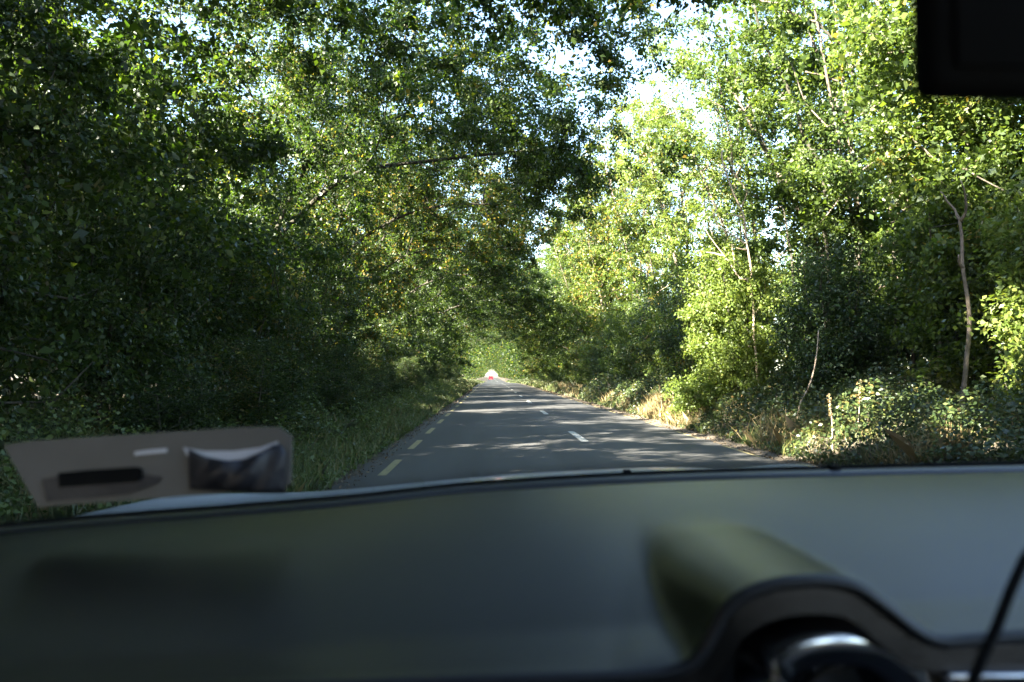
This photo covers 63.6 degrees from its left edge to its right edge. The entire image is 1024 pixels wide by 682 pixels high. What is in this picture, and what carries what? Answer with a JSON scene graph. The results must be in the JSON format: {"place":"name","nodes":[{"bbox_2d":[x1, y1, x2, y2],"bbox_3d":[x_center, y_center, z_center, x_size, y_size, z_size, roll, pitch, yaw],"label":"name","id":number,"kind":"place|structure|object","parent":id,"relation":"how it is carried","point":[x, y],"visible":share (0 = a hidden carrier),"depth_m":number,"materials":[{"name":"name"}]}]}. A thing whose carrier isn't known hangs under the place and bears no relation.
{"place":"outdoors","nodes":[
{"label":"outdoors","id":0,"kind":"place"},
{"bbox_2d":[0,380,472,521],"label":"verge grass","id":1,"kind":"structure","parent":0,"point":[59,510],"depth_m":11.46,"materials":[{"name":"plant"}]},
{"bbox_2d":[0,375,1023,517],"bbox_3d":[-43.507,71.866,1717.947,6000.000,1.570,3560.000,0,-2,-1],"label":"ground","id":2,"kind":"structure","parent":0,"point":[484,378],"depth_m":12.49,"materials":[{"name":"soil"}]},
{"bbox_2d":[0,184,51,296],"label":"oak tree","id":3,"kind":"object","parent":2,"relation":"on","point":[11,227],"visible":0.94,"depth_m":6.84,"materials":[{"name":"green plant"}]},
{"bbox_2d":[0,0,64,330],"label":"tree","id":4,"kind":"object","parent":2,"relation":"on","point":[27,99],"depth_m":15.40,"materials":[{"name":"green plant"}]},
{"bbox_2d":[0,71,75,389],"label":"hedge bush","id":5,"kind":"object","parent":2,"relation":"on","point":[17,162],"visible":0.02,"depth_m":13.44,"materials":[{"name":"green plant"}]},
{"bbox_2d":[10,119,142,406],"bbox_3d":[-8.757,-1.471,16.156,3.710,5.814,4.616,0,-2,-2],"label":"hedge bush","id":6,"kind":"object","parent":2,"relation":"on","point":[118,196],"visible":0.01,"depth_m":15.87,"materials":[{"name":"green plant"}]},
{"bbox_2d":[0,0,160,434],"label":"hedge bush","id":7,"kind":"object","parent":2,"relation":"on","point":[9,288],"visible":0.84,"depth_m":7.83,"materials":[{"name":"green plant"}]},
{"bbox_2d":[4,13,176,376],"bbox_3d":[-12.564,-3.928,24.000,6.908,11.086,7.317,-2,-3,36],"label":"tree","id":8,"kind":"object","parent":2,"relation":"on","point":[92,34],"depth_m":23.62,"materials":[{"name":"green plant"}]},
{"bbox_2d":[0,160,246,432],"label":"hedge bush","id":9,"kind":"object","parent":2,"relation":"on","point":[139,333],"visible":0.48,"depth_m":9.94,"materials":[{"name":"green plant"}]},
{"bbox_2d":[30,149,251,404],"bbox_3d":[-5.986,-0.851,12.753,3.184,4.557,2.979,-1,-3,28],"label":"hedge bush","id":10,"kind":"object","parent":2,"relation":"on","point":[189,309],"visible":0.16,"depth_m":12.74,"materials":[{"name":"green plant"}]},
{"bbox_2d":[94,370,243,434],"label":"hedge bush","id":11,"kind":"object","parent":2,"relation":"on","point":[179,416],"visible":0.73,"depth_m":9.34,"materials":[{"name":"green plant"}]},
{"bbox_2d":[127,211,282,399],"bbox_3d":[-5.817,-0.472,15.108,3.226,3.922,4.014,1,-2,-14],"label":"hedge bush","id":12,"kind":"object","parent":2,"relation":"on","point":[228,323],"visible":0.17,"depth_m":14.83,"materials":[{"name":"green plant"}]},
{"bbox_2d":[0,376,417,519],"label":"bramble undergrowth","id":13,"kind":"object","parent":2,"relation":"on","point":[20,417],"visible":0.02,"depth_m":8.85,"materials":[{"name":"green plant"}]},
{"bbox_2d":[154,123,284,286],"bbox_3d":[-13.061,-3.602,35.195,6.908,11.433,7.317,2,-3,-39],"label":"tree","id":14,"kind":"object","parent":2,"relation":"on","point":[218,198],"depth_m":33.74,"materials":[{"name":"green plant"}]},
{"bbox_2d":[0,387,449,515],"bbox_3d":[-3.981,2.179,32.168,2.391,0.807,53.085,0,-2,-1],"label":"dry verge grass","id":15,"kind":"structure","parent":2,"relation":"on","point":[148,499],"depth_m":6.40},
{"bbox_2d":[0,377,466,522],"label":"verge weeds","id":16,"kind":"object","parent":2,"relation":"on","point":[11,468],"visible":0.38,"depth_m":10.47,"materials":[{"name":"green plant"}]},
{"bbox_2d":[176,239,321,395],"bbox_3d":[-5.905,-0.326,17.798,3.584,3.963,3.368,1,-3,-30],"label":"hedge bush","id":17,"kind":"object","parent":2,"relation":"on","point":[268,327],"visible":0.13,"depth_m":17.71,"materials":[{"name":"green plant"}]},
{"bbox_2d":[173,333,342,444],"bbox_3d":[-3.763,0.729,12.128,2.489,1.721,1.613,1,-3,-20],"label":"hedge bush","id":18,"kind":"object","parent":2,"relation":"on","point":[242,387],"visible":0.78,"depth_m":12.00,"materials":[{"name":"green plant"}]},
{"bbox_2d":[225,378,317,425],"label":"hedge bush","id":19,"kind":"object","parent":2,"relation":"on","point":[294,399],"visible":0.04,"depth_m":14.19,"materials":[{"name":"green plant"}]},
{"bbox_2d":[228,262,321,390],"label":"hedge bush","id":20,"kind":"object","parent":2,"relation":"on","point":[297,290],"visible":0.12,"depth_m":19.99,"materials":[{"name":"green plant"}]},
{"bbox_2d":[247,261,329,379],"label":"hedge bush","id":21,"kind":"object","parent":2,"relation":"on","point":[299,277],"visible":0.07,"depth_m":22.59,"materials":[{"name":"green plant"}]},
{"bbox_2d":[262,190,348,289],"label":"tree","id":22,"kind":"object","parent":2,"relation":"on","point":[319,227],"visible":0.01,"depth_m":45.13,"materials":[{"name":"green plant"}]},
{"bbox_2d":[292,316,355,380],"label":"hedge bush","id":23,"kind":"object","parent":2,"relation":"on","point":[321,333],"visible":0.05,"depth_m":25.27,"materials":[{"name":"green plant"}]},
{"bbox_2d":[285,260,367,368],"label":"hedge bush","id":24,"kind":"object","parent":2,"relation":"on","point":[329,290],"visible":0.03,"depth_m":30.28,"materials":[{"name":"green plant"}]},
{"bbox_2d":[292,370,369,420],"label":"hedge bush","id":25,"kind":"object","parent":2,"relation":"on","point":[333,395],"visible":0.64,"depth_m":17.21,"materials":[{"name":"green plant"}]},
{"bbox_2d":[300,279,367,381],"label":"hedge bush","id":26,"kind":"object","parent":2,"relation":"on","point":[351,300],"visible":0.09,"depth_m":27.73,"materials":[{"name":"green plant"}]},
{"bbox_2d":[0,0,704,385],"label":"oak tree","id":27,"kind":"object","parent":2,"relation":"on","point":[608,56],"visible":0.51,"depth_m":16.51,"materials":[{"name":"green plant"}]},
{"bbox_2d":[349,326,387,382],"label":"hedge bush","id":28,"kind":"object","parent":2,"relation":"on","point":[363,356],"visible":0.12,"depth_m":32.71,"materials":[{"name":"green plant"}]},
{"bbox_2d":[348,311,395,376],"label":"hedge bush","id":29,"kind":"object","parent":2,"relation":"on","point":[376,357],"visible":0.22,"depth_m":35.49,"materials":[{"name":"green plant"}]},
{"bbox_2d":[0,0,746,426],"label":"oak tree","id":30,"kind":"object","parent":2,"relation":"on","point":[150,146],"visible":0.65,"depth_m":10.32,"materials":[{"name":"green plant"}]},
{"bbox_2d":[347,289,399,378],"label":"hedge bush","id":31,"kind":"object","parent":2,"relation":"on","point":[384,347],"visible":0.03,"depth_m":37.83,"materials":[{"name":"green plant"}]},
{"bbox_2d":[305,389,471,491],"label":"leaf litter","id":32,"kind":"object","parent":2,"relation":"on","point":[429,422],"visible":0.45,"depth_m":13.66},
{"bbox_2d":[362,363,415,397],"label":"hedge bush","id":33,"kind":"object","parent":2,"relation":"on","point":[392,376],"visible":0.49,"depth_m":29.32,"materials":[{"name":"green plant"}]},
{"bbox_2d":[151,0,634,370],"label":"oak tree","id":34,"kind":"object","parent":2,"relation":"on","point":[570,163],"visible":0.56,"depth_m":21.61,"materials":[{"name":"green plant"}]},
{"bbox_2d":[384,334,401,371],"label":"hedge bush","id":35,"kind":"object","parent":2,"relation":"on","point":[395,342],"visible":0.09,"depth_m":43.11,"materials":[{"name":"green plant"}]},
{"bbox_2d":[213,0,586,354],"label":"oak tree","id":36,"kind":"object","parent":2,"relation":"on","point":[403,200],"visible":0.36,"depth_m":29.44,"materials":[{"name":"green plant"}]},
{"bbox_2d":[384,309,416,375],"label":"hedge bush","id":37,"kind":"object","parent":2,"relation":"on","point":[401,356],"visible":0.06,"depth_m":45.23,"materials":[{"name":"green plant"}]},
{"bbox_2d":[389,354,426,398],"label":"hedge bush","id":38,"kind":"object","parent":2,"relation":"on","point":[414,382],"visible":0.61,"depth_m":34.66,"materials":[{"name":"green plant"}]},
{"bbox_2d":[271,41,556,359],"bbox_3d":[-4.364,-5.276,37.436,13.039,15.481,8.119,0,-2,-1],"label":"oak tree","id":39,"kind":"object","parent":2,"relation":"on","point":[479,250],"visible":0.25,"depth_m":37.33,"materials":[{"name":"green plant"}]},
{"bbox_2d":[306,112,533,363],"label":"oak tree","id":40,"kind":"object","parent":2,"relation":"on","point":[480,275],"visible":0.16,"depth_m":45.23,"materials":[{"name":"green plant"}]},
{"bbox_2d":[355,155,545,365],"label":"oak tree","id":41,"kind":"object","parent":2,"relation":"on","point":[484,294],"visible":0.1,"depth_m":54.41,"materials":[{"name":"green plant"}]},
{"bbox_2d":[435,378,484,389],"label":"verge grass","id":42,"kind":"structure","parent":2,"relation":"on","point":[466,382],"depth_m":93.57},
{"bbox_2d":[366,201,564,366],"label":"oak tree","id":43,"kind":"object","parent":2,"relation":"on","point":[538,294],"visible":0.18,"depth_m":63.20,"materials":[{"name":"green plant"}]},
{"bbox_2d":[379,213,556,367],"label":"oak tree","id":44,"kind":"object","parent":2,"relation":"on","point":[493,313],"visible":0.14,"depth_m":72.97,"materials":[{"name":"green plant"}]},
{"bbox_2d":[400,265,536,367],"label":"oak tree","id":45,"kind":"object","parent":2,"relation":"on","point":[507,324],"visible":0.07,"depth_m":92.90,"materials":[{"name":"green plant"}]},
{"bbox_2d":[398,260,539,366],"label":"oak tree","id":46,"kind":"object","parent":2,"relation":"on","point":[523,318],"visible":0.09,"depth_m":83.12,"materials":[{"name":"green plant"}]},
{"bbox_2d":[447,316,524,371],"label":"oak tree","id":47,"kind":"object","parent":2,"relation":"on","point":[496,338],"visible":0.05,"depth_m":115.10,"materials":[{"name":"green plant"}]},
{"bbox_2d":[451,301,531,368],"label":"oak tree","id":48,"kind":"object","parent":2,"relation":"on","point":[516,330],"visible":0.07,"depth_m":103.32,"materials":[{"name":"green plant"}]},
{"bbox_2d":[458,328,531,379],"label":"woodland","id":49,"kind":"object","parent":2,"relation":"on","point":[501,360],"depth_m":185.08,"materials":[{"name":"plant"}]},
{"bbox_2d":[511,340,535,374],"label":"ash tree","id":50,"kind":"object","parent":2,"relation":"on","point":[521,351],"visible":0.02,"depth_m":117.88,"materials":[{"name":"green plant"}]},
{"bbox_2d":[516,330,539,377],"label":"ash tree","id":51,"kind":"object","parent":2,"relation":"on","point":[530,355],"depth_m":106.30,"materials":[{"name":"green plant"}]},
{"bbox_2d":[512,323,546,380],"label":"ash tree","id":52,"kind":"object","parent":2,"relation":"on","point":[532,369],"visible":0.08,"depth_m":94.61,"materials":[{"name":"green plant"}]},
{"bbox_2d":[518,258,569,379],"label":"ash tree","id":53,"kind":"object","parent":2,"relation":"on","point":[533,347],"visible":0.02,"depth_m":85.24,"materials":[{"name":"green plant"}]},
{"bbox_2d":[506,378,582,391],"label":"verge grass","id":54,"kind":"structure","parent":2,"relation":"on","point":[538,381],"depth_m":80.54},
{"bbox_2d":[543,336,564,380],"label":"hedge bush","id":55,"kind":"object","parent":2,"relation":"on","point":[555,370],"visible":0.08,"depth_m":76.39,"materials":[{"name":"green plant"}]},
{"bbox_2d":[550,351,567,381],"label":"hedge bush","id":56,"kind":"object","parent":2,"relation":"on","point":[558,378],"visible":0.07,"depth_m":73.02,"materials":[{"name":"green plant"}]},
{"bbox_2d":[525,246,613,379],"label":"ash tree","id":57,"kind":"object","parent":2,"relation":"on","point":[539,324],"visible":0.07,"depth_m":75.94,"materials":[{"name":"green plant"}]},
{"bbox_2d":[564,344,586,384],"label":"hedge bush","id":58,"kind":"object","parent":2,"relation":"on","point":[569,377],"visible":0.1,"depth_m":59.34,"materials":[{"name":"green plant"}]},
{"bbox_2d":[537,242,619,381],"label":"ash tree","id":59,"kind":"object","parent":2,"relation":"on","point":[551,323],"visible":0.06,"depth_m":66.83,"materials":[{"name":"green plant"}]},
{"bbox_2d":[565,336,592,382],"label":"hedge bush","id":60,"kind":"object","parent":2,"relation":"on","point":[575,366],"visible":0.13,"depth_m":55.54,"materials":[{"name":"green plant"}]},
{"bbox_2d":[571,340,601,384],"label":"hedge bush","id":61,"kind":"object","parent":2,"relation":"on","point":[585,373],"visible":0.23,"depth_m":52.03,"materials":[{"name":"green plant"}]},
{"bbox_2d":[540,193,635,383],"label":"ash tree","id":62,"kind":"object","parent":2,"relation":"on","point":[562,255],"visible":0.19,"depth_m":58.82,"materials":[{"name":"green plant"}]},
{"bbox_2d":[583,328,612,381],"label":"hedge bush","id":63,"kind":"object","parent":2,"relation":"on","point":[595,366],"visible":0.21,"depth_m":48.18,"materials":[{"name":"green plant"}]},
{"bbox_2d":[546,143,667,378],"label":"ash tree","id":64,"kind":"object","parent":2,"relation":"on","point":[590,259],"visible":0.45,"depth_m":49.78,"materials":[{"name":"green plant"}]},
{"bbox_2d":[594,300,633,379],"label":"hedge bush","id":65,"kind":"object","parent":2,"relation":"on","point":[608,321],"visible":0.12,"depth_m":44.81,"materials":[{"name":"green plant"}]},
{"bbox_2d":[601,311,629,381],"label":"hedge bush","id":66,"kind":"object","parent":2,"relation":"on","point":[610,350],"visible":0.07,"depth_m":41.42,"materials":[{"name":"green plant"}]},
{"bbox_2d":[599,296,654,383],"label":"hedge bush","id":67,"kind":"object","parent":2,"relation":"on","point":[619,329],"visible":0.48,"depth_m":38.27,"materials":[{"name":"green plant"}]},
{"bbox_2d":[580,92,705,361],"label":"ash tree","id":68,"kind":"object","parent":2,"relation":"on","point":[630,275],"visible":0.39,"depth_m":41.12,"materials":[{"name":"green plant"}]},
{"bbox_2d":[613,288,679,380],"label":"hedge bush","id":69,"kind":"object","parent":2,"relation":"on","point":[646,315],"visible":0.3,"depth_m":34.35,"materials":[{"name":"green plant"}]},
{"bbox_2d":[642,295,691,380],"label":"hedge bush","id":70,"kind":"object","parent":2,"relation":"on","point":[657,352],"visible":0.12,"depth_m":30.87,"materials":[{"name":"green plant"}]},
{"bbox_2d":[643,264,712,381],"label":"hedge bush","id":71,"kind":"object","parent":2,"relation":"on","point":[668,333],"visible":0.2,"depth_m":27.74,"materials":[{"name":"green plant"}]},
{"bbox_2d":[635,389,743,429],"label":"dry verge grass","id":72,"kind":"structure","parent":2,"relation":"on","point":[685,419],"depth_m":21.57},
{"bbox_2d":[611,68,771,358],"bbox_3d":[7.369,-4.377,33.460,7.037,13.314,6.255,0,-2,-1],"label":"ash tree","id":73,"kind":"object","parent":2,"relation":"on","point":[674,223],"visible":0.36,"depth_m":33.36,"materials":[{"name":"green plant"}]},
{"bbox_2d":[665,273,776,380],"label":"hedge bush","id":74,"kind":"object","parent":2,"relation":"on","point":[679,360],"visible":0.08,"depth_m":24.20,"materials":[{"name":"green plant"}]},
{"bbox_2d":[660,222,793,418],"bbox_3d":[5.071,-0.430,19.484,2.898,4.745,3.522,0,-2,-1],"label":"lit shrub","id":75,"kind":"object","parent":2,"relation":"on","point":[726,348],"visible":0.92,"depth_m":18.92,"materials":[{"name":"green plant"}]},
{"bbox_2d":[704,150,765,400],"bbox_3d":[5.048,-1.342,18.806,1.517,6.090,0.701,0,-2,-1],"label":"dead sapling","id":76,"kind":"object","parent":2,"relation":"on","point":[753,309],"visible":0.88,"depth_m":18.83,"materials":[{"name":"brown wood"}]},
{"bbox_2d":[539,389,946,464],"bbox_3d":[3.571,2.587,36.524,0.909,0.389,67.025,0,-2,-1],"label":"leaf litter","id":77,"kind":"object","parent":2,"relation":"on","point":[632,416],"visible":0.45,"depth_m":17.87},
{"bbox_2d":[625,2,865,388],"bbox_3d":[7.218,-4.522,25.923,7.654,13.011,6.260,0,-2,-1],"label":"ash tree","id":78,"kind":"object","parent":2,"relation":"on","point":[680,129],"visible":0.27,"depth_m":25.53,"materials":[{"name":"green plant"}]},
{"bbox_2d":[554,381,953,464],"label":"dry verge grass","id":79,"kind":"structure","parent":2,"relation":"on","point":[901,442],"depth_m":12.98,"materials":[{"name":"plant"}]},
{"bbox_2d":[722,17,795,300],"bbox_3d":[7.131,-3.871,23.370,2.280,10.755,0.124,0,-2,-1],"label":"leaning trunk","id":80,"kind":"object","parent":2,"relation":"on","point":[791,256],"visible":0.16,"depth_m":23.35,"materials":[{"name":"brown plant"}]},
{"bbox_2d":[525,379,1023,464],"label":"verge grass","id":81,"kind":"structure","parent":2,"relation":"on","point":[807,437],"depth_m":12.65,"materials":[{"name":"plant"}]},
{"bbox_2d":[754,5,829,328],"bbox_3d":[6.369,-3.537,18.834,1.897,9.862,0.188,0,-2,-1],"label":"leaning trunk","id":82,"kind":"object","parent":2,"relation":"on","point":[799,121],"visible":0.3,"depth_m":18.87,"materials":[{"name":"brown plant"}]},
{"bbox_2d":[572,353,1023,464],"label":"bramble undergrowth","id":83,"kind":"object","parent":2,"relation":"on","point":[943,404],"visible":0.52,"depth_m":12.07,"materials":[{"name":"green plant"}]},
{"bbox_2d":[797,330,818,414],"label":"bare stem","id":84,"kind":"object","parent":2,"relation":"on","point":[804,394],"visible":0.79,"depth_m":14.41,"materials":[{"name":"brown wood"}]},
{"bbox_2d":[769,245,855,385],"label":"hedge bush","id":85,"kind":"object","parent":2,"relation":"on","point":[789,262],"visible":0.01,"depth_m":24.26,"materials":[{"name":"green plant"}]},
{"bbox_2d":[676,0,960,395],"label":"ash tree","id":86,"kind":"object","parent":2,"relation":"on","point":[798,176],"visible":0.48,"depth_m":18.79,"materials":[{"name":"green plant"}]},
{"bbox_2d":[762,218,890,376],"bbox_3d":[13.292,-1.662,33.551,6.327,7.389,7.125,-1,-3,24],"label":"tree","id":87,"kind":"object","parent":2,"relation":"on","point":[785,259],"visible":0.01,"depth_m":33.59,"materials":[{"name":"green plant"}]},
{"bbox_2d":[761,224,913,408],"bbox_3d":[6.649,-0.419,16.794,2.901,3.816,3.346,0,-2,-1],"label":"dark shrub","id":88,"kind":"object","parent":2,"relation":"on","point":[842,344],"visible":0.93,"depth_m":16.41,"materials":[{"name":"green plant"}]},
{"bbox_2d":[800,0,899,392],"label":"leaning trunk","id":89,"kind":"object","parent":2,"relation":"on","point":[830,37],"visible":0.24,"depth_m":17.82,"materials":[{"name":"brown plant"}]},
{"bbox_2d":[805,71,913,387],"bbox_3d":[7.633,-2.350,18.115,2.325,7.237,0.121,0,-2,-1],"label":"leaning trunk","id":90,"kind":"object","parent":2,"relation":"on","point":[912,356],"visible":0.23,"depth_m":18.21,"materials":[{"name":"brown plant"}]},
{"bbox_2d":[838,198,958,376],"bbox_3d":[9.061,-0.996,18.727,3.486,4.685,4.389,1,-2,-14],"label":"hedge bush","id":91,"kind":"object","parent":2,"relation":"on","point":[907,355],"visible":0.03,"depth_m":18.64,"materials":[{"name":"green plant"}]},
{"bbox_2d":[805,0,1023,378],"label":"ash tree","id":92,"kind":"object","parent":2,"relation":"on","point":[987,137],"visible":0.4,"depth_m":13.75,"materials":[{"name":"green plant"}]},
{"bbox_2d":[882,147,1023,405],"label":"dark shrub","id":93,"kind":"object","parent":2,"relation":"on","point":[939,256],"visible":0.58,"depth_m":12.63,"materials":[{"name":"green plant"}]},
{"bbox_2d":[915,422,991,461],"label":"grass tuft","id":94,"kind":"object","parent":2,"relation":"on","point":[957,442],"visible":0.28,"depth_m":9.20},
{"bbox_2d":[940,180,971,432],"bbox_3d":[6.002,-0.414,11.027,0.316,3.414,0.371,0,-2,-1],"label":"forked sapling","id":95,"kind":"object","parent":2,"relation":"on","point":[960,259],"visible":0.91,"depth_m":11.05,"materials":[{"name":"brown plant"}]},
{"bbox_2d":[952,165,1023,423],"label":"leafy shrub","id":96,"kind":"object","parent":2,"relation":"on","point":[1014,308],"visible":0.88,"depth_m":10.56,"materials":[{"name":"green plant"}]},
{"bbox_2d":[984,254,1022,390],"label":"leafy shrub","id":97,"kind":"object","parent":2,"relation":"on","point":[999,351],"visible":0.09,"depth_m":11.48,"materials":[{"name":"green plant"}]},
{"bbox_2d":[64,0,1020,374],"label":"sky","id":98,"kind":"structure","parent":0,"point":[644,90],"materials":[{"name":"white"}]},
{"bbox_2d":[331,378,781,489],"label":"road","id":99,"kind":"structure","parent":0,"point":[493,427],"depth_m":14.50,"materials":[{"name":"asphalt"}]},
{"bbox_2d":[378,381,486,474],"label":"edge line marking","id":100,"kind":"object","parent":99,"relation":"on","point":[389,468],"visible":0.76,"depth_m":14.12,"materials":[{"name":"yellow paint"}]},
{"bbox_2d":[0,0,1023,681],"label":"car","id":101,"kind":"object","parent":99,"relation":"on","point":[832,572],"visible":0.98,"depth_m":0.75,"materials":[{"name":"plastic"}]},
{"bbox_2d":[3,427,291,506],"bbox_3d":[-0.403,0.139,0.903,0.316,0.088,0.030,0,-2,-1],"label":"disc holder","id":102,"kind":"object","parent":101,"relation":"attached to","point":[58,472],"visible":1,"depth_m":0.91,"materials":[{"name":"grey plastic"}]},
{"bbox_2d":[965,551,1023,681],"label":"cable","id":103,"kind":"object","parent":101,"relation":"attached to","point":[986,649],"visible":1,"depth_m":0.53,"materials":[{"name":"black rubber"}]},
{"bbox_2d":[502,383,588,441],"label":"line marking","id":104,"kind":"object","parent":99,"relation":"on","point":[577,436],"visible":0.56,"depth_m":16.74,"materials":[{"name":"white paint"}]},
{"bbox_2d":[522,384,760,456],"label":"edge line marking","id":105,"kind":"object","parent":99,"relation":"on","point":[679,432],"visible":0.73,"depth_m":17.22,"materials":[{"name":"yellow paint"}]},
{"bbox_2d":[523,384,818,465],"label":"verge soil","id":106,"kind":"structure","parent":0,"point":[783,459],"depth_m":15.57,"materials":[{"name":"soil"}]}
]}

